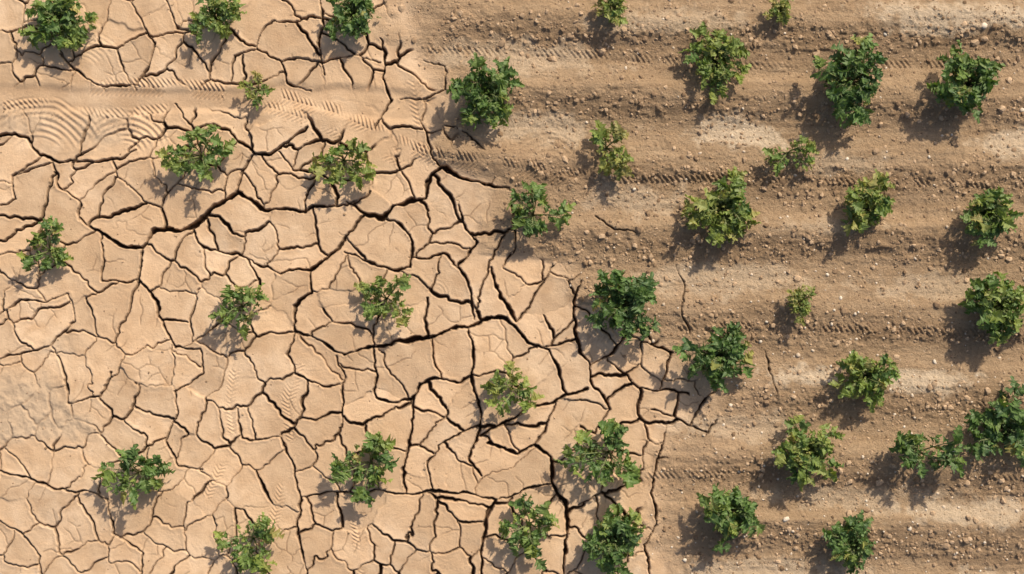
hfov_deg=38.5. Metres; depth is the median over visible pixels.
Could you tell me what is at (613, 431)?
crop plant
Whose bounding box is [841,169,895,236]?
crop plant
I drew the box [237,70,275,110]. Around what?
crop plant
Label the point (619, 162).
crop plant
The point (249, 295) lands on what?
crop plant
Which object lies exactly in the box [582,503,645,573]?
crop plant
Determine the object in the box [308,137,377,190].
crop plant
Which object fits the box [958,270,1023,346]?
crop plant
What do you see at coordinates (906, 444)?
crop plant
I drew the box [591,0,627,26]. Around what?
crop plant
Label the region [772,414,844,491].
crop plant
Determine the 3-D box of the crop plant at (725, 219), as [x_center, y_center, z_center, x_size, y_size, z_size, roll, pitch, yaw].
[3.117,-1.122,21.675,1.201,0.637,1.001,-30,90,0]
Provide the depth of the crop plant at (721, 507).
21.52 m
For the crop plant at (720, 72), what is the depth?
21.68 m
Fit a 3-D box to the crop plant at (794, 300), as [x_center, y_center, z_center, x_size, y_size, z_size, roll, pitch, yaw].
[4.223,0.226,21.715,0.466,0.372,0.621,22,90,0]
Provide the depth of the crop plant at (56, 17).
21.66 m
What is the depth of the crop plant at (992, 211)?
21.57 m
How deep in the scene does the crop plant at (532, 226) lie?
21.66 m
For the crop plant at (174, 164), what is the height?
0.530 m
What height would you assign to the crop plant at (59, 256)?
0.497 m
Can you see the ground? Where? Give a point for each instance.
(304, 416)
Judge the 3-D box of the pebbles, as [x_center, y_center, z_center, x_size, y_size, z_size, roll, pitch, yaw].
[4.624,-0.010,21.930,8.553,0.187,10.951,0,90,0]
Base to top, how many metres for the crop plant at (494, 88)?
0.591 m
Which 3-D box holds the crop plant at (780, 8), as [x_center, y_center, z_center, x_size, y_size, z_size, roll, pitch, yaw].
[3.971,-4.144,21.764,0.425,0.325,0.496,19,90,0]
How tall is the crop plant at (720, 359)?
0.686 m
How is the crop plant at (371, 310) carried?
on the ground
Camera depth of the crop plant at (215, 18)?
21.65 m
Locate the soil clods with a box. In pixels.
[380,0,1023,573]
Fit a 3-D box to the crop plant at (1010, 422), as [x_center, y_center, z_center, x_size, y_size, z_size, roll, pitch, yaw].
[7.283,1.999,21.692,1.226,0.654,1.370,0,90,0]
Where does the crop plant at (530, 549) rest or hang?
on the ground
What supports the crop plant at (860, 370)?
on the ground
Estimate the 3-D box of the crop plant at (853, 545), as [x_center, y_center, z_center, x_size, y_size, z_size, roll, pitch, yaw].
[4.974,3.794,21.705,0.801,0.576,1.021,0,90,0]
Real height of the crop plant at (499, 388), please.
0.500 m
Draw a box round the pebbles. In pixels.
[535,0,1023,573]
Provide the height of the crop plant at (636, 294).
0.658 m
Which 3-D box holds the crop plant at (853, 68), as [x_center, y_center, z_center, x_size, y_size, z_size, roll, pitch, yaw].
[4.913,-3.035,21.588,1.130,0.685,1.410,0,90,0]
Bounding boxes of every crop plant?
[16,215,73,271]
[17,0,98,50]
[90,444,175,509]
[155,124,235,182]
[188,0,246,46]
[208,283,268,340]
[212,512,284,573]
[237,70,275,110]
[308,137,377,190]
[324,0,380,40]
[328,431,399,507]
[353,273,413,327]
[446,52,524,130]
[480,361,544,417]
[498,493,559,570]
[507,180,575,237]
[553,418,641,488]
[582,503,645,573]
[584,269,661,344]
[589,120,634,180]
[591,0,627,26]
[672,321,755,392]
[678,21,751,104]
[680,166,760,247]
[696,483,766,553]
[761,135,818,176]
[763,0,793,25]
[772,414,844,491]
[786,283,815,325]
[810,33,887,128]
[822,509,875,573]
[828,349,900,412]
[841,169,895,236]
[888,425,966,478]
[926,40,1005,123]
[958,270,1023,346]
[960,186,1023,247]
[963,376,1023,467]
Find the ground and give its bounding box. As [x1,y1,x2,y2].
[0,0,1023,573]
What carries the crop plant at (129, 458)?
on the ground
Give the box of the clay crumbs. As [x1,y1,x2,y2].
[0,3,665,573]
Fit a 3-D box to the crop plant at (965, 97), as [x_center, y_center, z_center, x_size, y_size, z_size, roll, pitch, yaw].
[6.650,-3.054,21.590,1.000,0.668,0.992,26,90,0]
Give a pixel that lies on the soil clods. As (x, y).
(806, 236)
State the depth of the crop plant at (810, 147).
21.72 m
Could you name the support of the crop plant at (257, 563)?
on the ground
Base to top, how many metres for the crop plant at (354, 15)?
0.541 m
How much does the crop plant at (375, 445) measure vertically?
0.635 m

